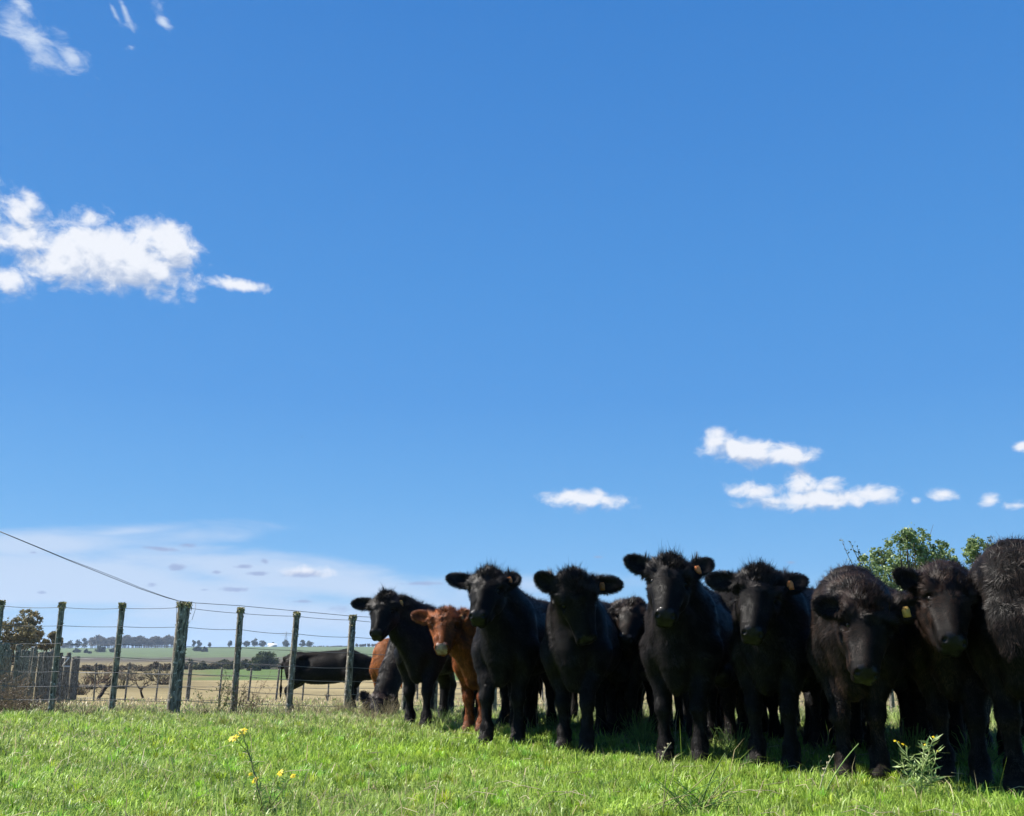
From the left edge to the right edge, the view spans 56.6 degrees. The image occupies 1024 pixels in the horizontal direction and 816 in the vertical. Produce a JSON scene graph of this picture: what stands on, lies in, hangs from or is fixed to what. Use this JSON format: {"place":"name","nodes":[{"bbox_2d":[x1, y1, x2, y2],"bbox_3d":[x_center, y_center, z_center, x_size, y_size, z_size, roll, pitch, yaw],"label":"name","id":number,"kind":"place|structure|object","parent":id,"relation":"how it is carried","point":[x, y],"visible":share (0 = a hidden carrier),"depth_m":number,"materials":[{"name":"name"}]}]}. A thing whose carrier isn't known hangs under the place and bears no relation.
{"place":"outdoors","nodes":[
{"label":"outdoors","id":0,"kind":"place"},
{"bbox_2d":[0,692,1023,815],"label":"grass","id":1,"kind":"structure","parent":0,"point":[565,787],"depth_m":5.44,"materials":[{"name":"plant"}]},
{"bbox_2d":[0,0,1023,647],"label":"sky","id":2,"kind":"structure","parent":0,"point":[318,306],"materials":[{"name":"blue"}]},
{"bbox_2d":[1,647,1023,815],"bbox_3d":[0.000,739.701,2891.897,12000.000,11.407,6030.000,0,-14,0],"label":"pasture ground","id":3,"kind":"structure","parent":0,"point":[161,655],"depth_m":68.94,"materials":[{"name":"plant"}]},
{"bbox_2d":[0,649,21,701],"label":"dry bramble","id":4,"kind":"object","parent":3,"relation":"on","point":[8,675],"visible":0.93,"depth_m":12.53,"materials":[{"name":"brown plant"}]},
{"bbox_2d":[0,683,32,712],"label":"dry bramble","id":5,"kind":"object","parent":3,"relation":"on","point":[9,705],"visible":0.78,"depth_m":12.15,"materials":[{"name":"brown plant"}]},
{"bbox_2d":[0,650,32,706],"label":"dry bramble","id":6,"kind":"object","parent":3,"relation":"on","point":[2,692],"visible":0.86,"depth_m":12.79,"materials":[{"name":"brown plant"}]},
{"bbox_2d":[0,681,37,710],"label":"dry bramble","id":7,"kind":"object","parent":3,"relation":"on","point":[22,697],"visible":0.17,"depth_m":13.27,"materials":[{"name":"brown plant"}]},
{"bbox_2d":[1,609,44,681],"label":"broad tree","id":8,"kind":"object","parent":3,"relation":"on","point":[29,636],"visible":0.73,"depth_m":72.40,"materials":[{"name":"green plant"}]},
{"bbox_2d":[0,665,45,709],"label":"dry bramble","id":9,"kind":"object","parent":3,"relation":"on","point":[13,694],"visible":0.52,"depth_m":13.05,"materials":[{"name":"brown plant"}]},
{"bbox_2d":[15,690,58,711],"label":"dry bramble","id":10,"kind":"object","parent":3,"relation":"on","point":[28,707],"visible":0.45,"depth_m":12.99,"materials":[{"name":"brown plant"}]},
{"bbox_2d":[0,641,79,703],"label":"stockade fence","id":11,"kind":"object","parent":3,"relation":"on","point":[44,664],"visible":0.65,"depth_m":26.00,"materials":[{"name":"grey wood"}]},
{"bbox_2d":[28,697,71,712],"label":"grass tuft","id":12,"kind":"object","parent":3,"relation":"on","point":[43,707],"visible":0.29,"depth_m":12.68,"materials":[{"name":"brown plant"}]},
{"bbox_2d":[36,631,63,666],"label":"broad tree","id":13,"kind":"object","parent":3,"relation":"on","point":[47,645],"visible":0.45,"depth_m":75.47,"materials":[{"name":"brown plant"}]},
{"bbox_2d":[52,697,83,713],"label":"dry tussock","id":14,"kind":"object","parent":3,"relation":"on","point":[63,709],"visible":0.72,"depth_m":11.64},
{"bbox_2d":[67,640,73,648],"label":"distant tree","id":15,"kind":"object","parent":3,"relation":"on","point":[70,643],"visible":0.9,"depth_m":970.08,"materials":[{"name":"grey plant"}]},
{"bbox_2d":[77,683,89,694],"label":"thicket bush","id":16,"kind":"object","parent":3,"relation":"on","point":[80,690],"visible":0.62,"depth_m":40.23,"materials":[{"name":"brown plant"}]},
{"bbox_2d":[81,638,87,647],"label":"distant tree","id":17,"kind":"object","parent":3,"relation":"on","point":[85,641],"visible":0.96,"depth_m":974.93,"materials":[{"name":"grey plant"}]},
{"bbox_2d":[73,700,99,714],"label":"dry tussock","id":18,"kind":"object","parent":3,"relation":"on","point":[89,710],"visible":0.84,"depth_m":10.98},
{"bbox_2d":[79,664,94,670],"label":"scrub bush","id":19,"kind":"object","parent":3,"relation":"on","point":[85,668],"visible":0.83,"depth_m":177.98,"materials":[{"name":"grey plant"}]},
{"bbox_2d":[78,671,102,688],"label":"thicket bush","id":20,"kind":"object","parent":3,"relation":"on","point":[87,681],"visible":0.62,"depth_m":55.55,"materials":[{"name":"brown plant"}]},
{"bbox_2d":[94,645,105,651],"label":"distant tree","id":21,"kind":"object","parent":3,"relation":"on","point":[101,649],"visible":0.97,"depth_m":667.20,"materials":[{"name":"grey plant"}]},
{"bbox_2d":[92,664,107,669],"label":"scrub bush","id":22,"kind":"object","parent":3,"relation":"on","point":[99,666],"visible":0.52,"depth_m":187.51,"materials":[{"name":"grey plant"}]},
{"bbox_2d":[89,676,111,699],"bbox_3d":[-13.797,9.477,32.135,0.844,0.896,1.200,0,-14,0],"label":"bare tree","id":23,"kind":"object","parent":3,"relation":"on","point":[102,693],"visible":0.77,"depth_m":31.94,"materials":[{"name":"brown plant"}]},
{"bbox_2d":[81,662,122,682],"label":"thicket bush","id":24,"kind":"object","parent":3,"relation":"on","point":[106,675],"visible":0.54,"depth_m":80.76,"materials":[{"name":"brown plant"}]},
{"bbox_2d":[103,665,123,671],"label":"scrub bush","id":25,"kind":"object","parent":3,"relation":"on","point":[111,666],"visible":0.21,"depth_m":173.20,"materials":[{"name":"grey plant"}]},
{"bbox_2d":[108,696,137,712],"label":"dry tussock","id":26,"kind":"object","parent":3,"relation":"on","point":[128,709],"visible":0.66,"depth_m":11.33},
{"bbox_2d":[117,677,133,688],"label":"thicket bush","id":27,"kind":"object","parent":3,"relation":"on","point":[123,682],"visible":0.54,"depth_m":57.46,"materials":[{"name":"brown plant"}]},
{"bbox_2d":[119,663,135,669],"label":"scrub bush","id":28,"kind":"object","parent":3,"relation":"on","point":[125,667],"visible":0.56,"depth_m":192.69,"materials":[{"name":"grey plant"}]},
{"bbox_2d":[88,634,173,647],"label":"distant wood","id":29,"kind":"object","parent":3,"relation":"on","point":[129,640],"visible":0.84,"depth_m":948.48,"materials":[{"name":"plant"}]},
{"bbox_2d":[118,664,147,680],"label":"thicket bush","id":30,"kind":"object","parent":3,"relation":"on","point":[123,675],"visible":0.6,"depth_m":96.23,"materials":[{"name":"brown plant"}]},
{"bbox_2d":[128,676,154,698],"bbox_3d":[-13.180,9.910,33.641,1.109,0.916,0.439,0,-14,0],"label":"bare tree","id":31,"kind":"object","parent":3,"relation":"on","point":[140,689],"visible":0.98,"depth_m":33.57,"materials":[{"name":"brown plant"}]},
{"bbox_2d":[132,664,151,670],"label":"scrub bush","id":32,"kind":"object","parent":3,"relation":"on","point":[141,667],"visible":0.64,"depth_m":178.12,"materials":[{"name":"grey plant"}]},
{"bbox_2d":[138,664,170,680],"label":"thicket bush","id":33,"kind":"object","parent":3,"relation":"on","point":[155,676],"visible":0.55,"depth_m":92.13,"materials":[{"name":"brown plant"}]},
{"bbox_2d":[148,661,163,669],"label":"scrub bush","id":34,"kind":"object","parent":3,"relation":"on","point":[156,664],"visible":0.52,"depth_m":192.42,"materials":[{"name":"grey plant"}]},
{"bbox_2d":[152,676,169,684],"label":"thicket bush","id":35,"kind":"object","parent":3,"relation":"on","point":[163,681],"visible":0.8,"depth_m":72.06,"materials":[{"name":"brown plant"}]},
{"bbox_2d":[160,663,170,670],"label":"scrub bush","id":36,"kind":"object","parent":3,"relation":"on","point":[165,666],"visible":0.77,"depth_m":182.81,"materials":[{"name":"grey plant"}]},
{"bbox_2d":[185,658,197,665],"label":"scrub bush","id":37,"kind":"object","parent":3,"relation":"on","point":[190,662],"visible":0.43,"depth_m":250.50,"materials":[{"name":"green plant"}]},
{"bbox_2d":[188,660,209,669],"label":"scrub bush","id":38,"kind":"object","parent":3,"relation":"on","point":[202,666],"visible":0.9,"depth_m":197.37,"materials":[{"name":"green plant"}]},
{"bbox_2d":[184,703,213,714],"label":"dry tussock","id":39,"kind":"object","parent":3,"relation":"on","point":[202,711],"visible":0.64,"depth_m":11.63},
{"bbox_2d":[208,663,220,668],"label":"scrub bush","id":40,"kind":"object","parent":3,"relation":"on","point":[214,666],"visible":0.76,"depth_m":207.24,"materials":[{"name":"green plant"}]},
{"bbox_2d":[193,668,236,712],"bbox_3d":[-3.633,3.511,11.662,0.559,0.640,0.473,0,-14,0],"label":"twiggy weed","id":41,"kind":"object","parent":3,"relation":"on","point":[218,702],"visible":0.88,"depth_m":11.64,"materials":[{"name":"brown plant"}]},
{"bbox_2d":[213,659,229,668],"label":"scrub bush","id":42,"kind":"object","parent":3,"relation":"on","point":[222,661],"visible":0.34,"depth_m":216.98,"materials":[{"name":"green plant"}]},
{"bbox_2d":[223,661,244,669],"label":"scrub bush","id":43,"kind":"object","parent":3,"relation":"on","point":[230,666],"visible":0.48,"depth_m":202.36,"materials":[{"name":"green plant"}]},
{"bbox_2d":[220,664,266,711],"bbox_3d":[-3.398,3.570,11.960,0.703,0.664,0.475,0,-14,0],"label":"twiggy weed","id":44,"kind":"object","parent":3,"relation":"on","point":[235,700],"visible":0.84,"depth_m":11.88,"materials":[{"name":"brown plant"}]},
{"bbox_2d":[240,659,248,667],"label":"scrub bush","id":45,"kind":"object","parent":3,"relation":"on","point":[245,661],"visible":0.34,"depth_m":221.63,"materials":[{"name":"green plant"}]},
{"bbox_2d":[227,678,273,712],"bbox_3d":[-3.325,3.669,12.062,0.593,0.512,0.349,0,-14,0],"label":"twiggy weed","id":46,"kind":"object","parent":3,"relation":"on","point":[248,709],"visible":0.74,"depth_m":12.05,"materials":[{"name":"brown plant"}]},
{"bbox_2d":[245,663,260,670],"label":"scrub bush","id":47,"kind":"object","parent":3,"relation":"on","point":[255,667],"visible":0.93,"depth_m":182.90,"materials":[{"name":"green plant"}]},
{"bbox_2d":[251,638,257,646],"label":"distant tree","id":48,"kind":"object","parent":3,"relation":"on","point":[254,642],"visible":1,"depth_m":970.13,"materials":[{"name":"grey plant"}]},
{"bbox_2d":[251,703,274,713],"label":"dry tussock","id":49,"kind":"object","parent":3,"relation":"on","point":[261,710],"visible":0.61,"depth_m":12.03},
{"bbox_2d":[228,728,299,810],"bbox_3d":[-1.119,1.634,4.235,0.305,0.398,0.162,-5,-15,20],"label":"ragwort","id":50,"kind":"object","parent":3,"relation":"on","point":[255,779],"visible":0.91,"depth_m":4.23,"materials":[{"name":"green plant"}]},
{"bbox_2d":[247,650,281,668],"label":"round bush","id":51,"kind":"object","parent":3,"relation":"on","point":[263,657],"visible":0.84,"depth_m":206.87,"materials":[{"name":"green plant"}]},
{"bbox_2d":[270,702,296,715],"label":"dry tussock","id":52,"kind":"object","parent":3,"relation":"on","point":[288,711],"visible":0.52,"depth_m":10.68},
{"bbox_2d":[282,640,289,646],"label":"distant tree","id":53,"kind":"object","parent":3,"relation":"on","point":[285,643],"visible":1,"depth_m":969.62,"materials":[{"name":"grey plant"}]},
{"bbox_2d":[291,698,316,714],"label":"dry tussock","id":54,"kind":"object","parent":3,"relation":"on","point":[302,707],"visible":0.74,"depth_m":11.83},
{"bbox_2d":[74,658,544,701],"bbox_3d":[-5.907,8.575,29.789,15.769,1.432,0.185,0,-14,0],"label":"wire fence","id":55,"kind":"object","parent":3,"relation":"on","point":[188,686],"visible":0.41,"depth_m":29.73,"materials":[{"name":"grey"}]},
{"bbox_2d":[308,698,338,715],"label":"dry tussock","id":56,"kind":"object","parent":3,"relation":"on","point":[322,709],"visible":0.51,"depth_m":11.06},
{"bbox_2d":[279,648,371,709],"bbox_3d":[-3.330,5.242,18.331,2.384,1.239,0.588,-1,-14,5],"label":"cow","id":57,"kind":"object","parent":3,"relation":"on","point":[332,666],"visible":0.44,"depth_m":18.24},
{"bbox_2d":[323,694,354,712],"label":"dry tussock","id":58,"kind":"object","parent":3,"relation":"on","point":[339,708],"visible":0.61,"depth_m":12.02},
{"bbox_2d":[340,698,369,713],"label":"dry tussock","id":59,"kind":"object","parent":3,"relation":"on","point":[353,710],"visible":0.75,"depth_m":11.25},
{"bbox_2d":[355,643,375,646],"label":"distant treeline","id":60,"kind":"object","parent":3,"relation":"on","point":[363,645],"visible":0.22,"depth_m":1020.58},
{"bbox_2d":[357,706,389,718],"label":"dry tussock","id":61,"kind":"object","parent":3,"relation":"on","point":[373,716],"visible":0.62,"depth_m":10.39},
{"bbox_2d":[374,697,401,714],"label":"dry tussock","id":62,"kind":"object","parent":3,"relation":"on","point":[389,710],"visible":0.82,"depth_m":11.15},
{"bbox_2d":[369,637,416,691],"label":"calf","id":63,"kind":"object","parent":3,"relation":"on","point":[380,648],"visible":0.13,"depth_m":14.60},
{"bbox_2d":[359,639,456,714],"bbox_3d":[-1.323,3.391,12.351,0.569,1.282,2.400,-5,-15,19],"label":"calf","id":64,"kind":"object","parent":3,"relation":"on","point":[389,682],"visible":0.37,"depth_m":11.71},
{"bbox_2d":[350,586,475,727],"bbox_3d":[-0.822,2.480,9.496,0.762,1.422,2.077,-6,-16,24],"label":"calf","id":65,"kind":"object","parent":3,"relation":"on","point":[418,660],"visible":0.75,"depth_m":8.95},
{"bbox_2d":[422,706,461,722],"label":"green tuft","id":66,"kind":"object","parent":3,"relation":"on","point":[446,719],"visible":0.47,"depth_m":9.12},
{"bbox_2d":[0,600,896,713],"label":"wire fence","id":67,"kind":"object","parent":3,"relation":"on","point":[175,687],"visible":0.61,"depth_m":12.12,"materials":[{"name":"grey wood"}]},
{"bbox_2d":[0,531,362,619],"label":"overhead wire","id":68,"kind":"object","parent":67,"relation":"attached to","point":[151,591],"visible":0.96,"depth_m":12.14,"materials":[{"name":"grey"}]},
{"bbox_2d":[410,603,509,732],"bbox_3d":[-0.228,2.390,8.692,0.637,1.140,1.903,-7,-16,27],"label":"calf","id":69,"kind":"object","parent":3,"relation":"on","point":[453,631],"visible":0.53,"depth_m":8.20},
{"bbox_2d":[445,706,476,722],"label":"green tuft","id":70,"kind":"object","parent":3,"relation":"on","point":[460,719],"visible":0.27,"depth_m":9.55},
{"bbox_2d":[461,689,510,718],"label":"cow","id":71,"kind":"object","parent":3,"relation":"on","point":[476,700],"depth_m":10.17},
{"bbox_2d":[445,558,572,744],"bbox_3d":[0.059,2.033,7.933,0.652,1.460,2.146,-5,-15,19],"label":"calf","id":72,"kind":"object","parent":3,"relation":"on","point":[507,616],"visible":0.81,"depth_m":7.37},
{"bbox_2d":[507,674,547,726],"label":"cow","id":73,"kind":"object","parent":3,"relation":"on","point":[529,688],"visible":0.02,"depth_m":8.54},
{"bbox_2d":[537,700,549,726],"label":"green tuft","id":74,"kind":"object","parent":3,"relation":"on","point":[541,715],"visible":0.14,"depth_m":8.95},
{"bbox_2d":[540,672,578,725],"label":"cow","id":75,"kind":"object","parent":3,"relation":"on","point":[548,689],"visible":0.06,"depth_m":9.00},
{"bbox_2d":[541,711,579,730],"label":"green tuft","id":76,"kind":"object","parent":3,"relation":"on","point":[555,722],"visible":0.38,"depth_m":8.17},
{"bbox_2d":[495,685,645,725],"bbox_3d":[0.464,2.575,9.544,1.862,1.225,0.659,6,-16,-22],"label":"cow","id":77,"kind":"object","parent":3,"relation":"on","point":[505,711],"visible":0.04,"depth_m":9.16},
{"bbox_2d":[533,559,632,752],"bbox_3d":[0.609,1.956,7.553,0.694,1.436,1.952,-2,-15,9],"label":"calf","id":78,"kind":"object","parent":3,"relation":"on","point":[581,651],"visible":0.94,"depth_m":6.92},
{"bbox_2d":[594,600,611,735],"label":"cow","id":79,"kind":"object","parent":3,"relation":"on","point":[600,701],"visible":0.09,"depth_m":7.92},
{"bbox_2d":[612,710,656,735],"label":"green tuft","id":80,"kind":"object","parent":3,"relation":"on","point":[637,723],"visible":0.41,"depth_m":7.95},
{"bbox_2d":[605,594,673,736],"bbox_3d":[1.101,2.307,8.530,0.705,1.257,2.015,-3,-15,13],"label":"cow","id":81,"kind":"object","parent":3,"relation":"on","point":[628,617],"visible":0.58,"depth_m":7.97},
{"bbox_2d":[621,710,658,745],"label":"green tuft","id":82,"kind":"object","parent":3,"relation":"on","point":[640,737],"visible":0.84,"depth_m":7.20,"materials":[{"name":"plant"}]},
{"bbox_2d":[636,708,649,725],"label":"dry tussock","id":83,"kind":"object","parent":3,"relation":"on","point":[643,716],"visible":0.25,"depth_m":8.72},
{"bbox_2d":[638,663,686,732],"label":"cow","id":84,"kind":"object","parent":3,"relation":"on","point":[642,673],"visible":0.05,"depth_m":8.20},
{"bbox_2d":[672,691,693,740],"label":"cow","id":85,"kind":"object","parent":3,"relation":"on","point":[680,700],"visible":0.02,"depth_m":8.62},
{"bbox_2d":[622,540,749,763],"bbox_3d":[1.343,1.753,6.820,0.637,1.487,2.156,-7,-16,24],"label":"calf","id":86,"kind":"object","parent":3,"relation":"on","point":[688,622],"visible":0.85,"depth_m":6.24},
{"bbox_2d":[643,770,741,814],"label":"rush tuft","id":87,"kind":"object","parent":3,"relation":"on","point":[706,804],"visible":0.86,"depth_m":4.13,"materials":[{"name":"plant"}]},
{"bbox_2d":[701,753,724,806],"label":"grass stalk","id":88,"kind":"object","parent":3,"relation":"on","point":[702,800],"depth_m":4.18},
{"bbox_2d":[708,734,742,756],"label":"green tuft","id":89,"kind":"object","parent":3,"relation":"on","point":[717,749],"visible":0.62,"depth_m":6.42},
{"bbox_2d":[708,723,749,752],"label":"green tuft","id":90,"kind":"object","parent":3,"relation":"on","point":[744,744],"visible":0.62,"depth_m":6.62,"materials":[{"name":"plant"}]},
{"bbox_2d":[713,591,768,745],"bbox_3d":[1.811,2.075,7.714,0.621,1.282,2.161,-4,-15,16],"label":"cow","id":91,"kind":"object","parent":3,"relation":"on","point":[729,689],"visible":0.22,"depth_m":7.09},
{"bbox_2d":[765,693,801,742],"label":"cow","id":92,"kind":"object","parent":3,"relation":"on","point":[776,727],"visible":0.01,"depth_m":7.53},
{"bbox_2d":[704,555,864,769],"bbox_3d":[1.920,1.706,6.459,0.649,1.356,2.091,-9,-17,31],"label":"calf","id":93,"kind":"object","parent":3,"relation":"on","point":[771,619],"visible":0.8,"depth_m":5.91},
{"bbox_2d":[716,690,865,733],"bbox_3d":[2.222,2.300,8.443,2.068,1.206,0.613,5,-15,-17],"label":"cow","id":94,"kind":"object","parent":3,"relation":"on","point":[719,720],"depth_m":8.08},
{"bbox_2d":[796,710,821,737],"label":"dry tussock","id":95,"kind":"object","parent":3,"relation":"on","point":[800,727],"visible":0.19,"depth_m":7.80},
{"bbox_2d":[819,754,833,790],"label":"grass stalk","id":96,"kind":"object","parent":3,"relation":"on","point":[824,769],"depth_m":4.74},
{"bbox_2d":[802,587,864,750],"bbox_3d":[2.418,2.007,7.362,0.575,1.227,2.059,-6,-16,23],"label":"cow","id":97,"kind":"object","parent":3,"relation":"on","point":[816,703],"visible":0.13,"depth_m":6.78},
{"bbox_2d":[825,743,858,791],"bbox_3d":[1.612,1.794,4.670,0.203,0.281,0.009,-4,-15,15],"label":"grass stalk","id":98,"kind":"object","parent":3,"relation":"on","point":[839,767],"depth_m":4.67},
{"bbox_2d":[804,561,931,779],"bbox_3d":[2.240,1.606,5.909,0.727,1.285,2.124,-6,-16,22],"label":"cow","id":99,"kind":"object","parent":3,"relation":"on","point":[855,645],"visible":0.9,"depth_m":5.39},
{"bbox_2d":[839,522,960,590],"bbox_3d":[5.857,3.167,14.221,1.760,2.858,1.427,0,-14,0],"label":"leafy tree","id":100,"kind":"object","parent":3,"relation":"on","point":[918,549],"visible":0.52,"depth_m":14.25,"materials":[{"name":"green plant"}]},
{"bbox_2d":[832,709,967,737],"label":"cow","id":101,"kind":"object","parent":3,"relation":"on","point":[963,728],"depth_m":8.09},
{"bbox_2d":[885,713,930,745],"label":"dry tussock","id":102,"kind":"object","parent":3,"relation":"on","point":[896,733],"visible":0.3,"depth_m":7.21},
{"bbox_2d":[885,717,932,762],"bbox_3d":[2.533,2.111,6.022,0.395,0.286,0.345,0,-14,0],"label":"green tuft","id":103,"kind":"object","parent":3,"relation":"on","point":[912,749],"visible":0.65,"depth_m":6.05,"materials":[{"name":"plant"}]},
{"bbox_2d":[893,735,944,796],"bbox_3d":[2.015,1.785,4.680,0.298,0.358,0.187,0,-14,0],"label":"ragwort","id":104,"kind":"object","parent":3,"relation":"on","point":[920,782],"visible":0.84,"depth_m":4.68,"materials":[{"name":"green plant"}]},
{"bbox_2d":[893,591,947,751],"bbox_3d":[3.038,1.963,7.150,0.570,1.196,2.026,-7,-16,25],"label":"cow","id":105,"kind":"object","parent":3,"relation":"on","point":[901,687],"visible":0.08,"depth_m":6.57},
{"bbox_2d":[928,719,932,739],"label":"cow","id":106,"kind":"object","parent":3,"relation":"on","point":[931,728],"depth_m":7.46},
{"bbox_2d":[891,555,1004,786],"bbox_3d":[2.737,1.562,5.793,0.629,1.318,2.156,-8,-16,29],"label":"calf","id":107,"kind":"object","parent":3,"relation":"on","point":[941,670],"visible":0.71,"depth_m":5.23},
{"bbox_2d":[950,726,1004,764],"bbox_3d":[2.886,2.098,5.883,0.408,0.252,0.323,6,-16,-23],"label":"green tuft","id":108,"kind":"object","parent":3,"relation":"on","point":[966,753],"visible":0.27,"depth_m":5.86,"materials":[{"name":"plant"}]},
{"bbox_2d":[961,534,994,708],"bbox_3d":[7.268,3.294,14.420,1.088,2.782,0.960,0,-14,0],"label":"leafy tree","id":109,"kind":"object","parent":3,"relation":"on","point":[971,550],"visible":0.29,"depth_m":14.42,"materials":[{"name":"green plant"}]},
{"bbox_2d":[962,696,1023,751],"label":"cow","id":110,"kind":"object","parent":3,"relation":"on","point":[987,729],"visible":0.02,"depth_m":6.79},
{"bbox_2d":[965,533,1023,795],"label":"cow","id":111,"kind":"object","parent":3,"relation":"on","point":[994,649],"visible":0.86,"depth_m":4.98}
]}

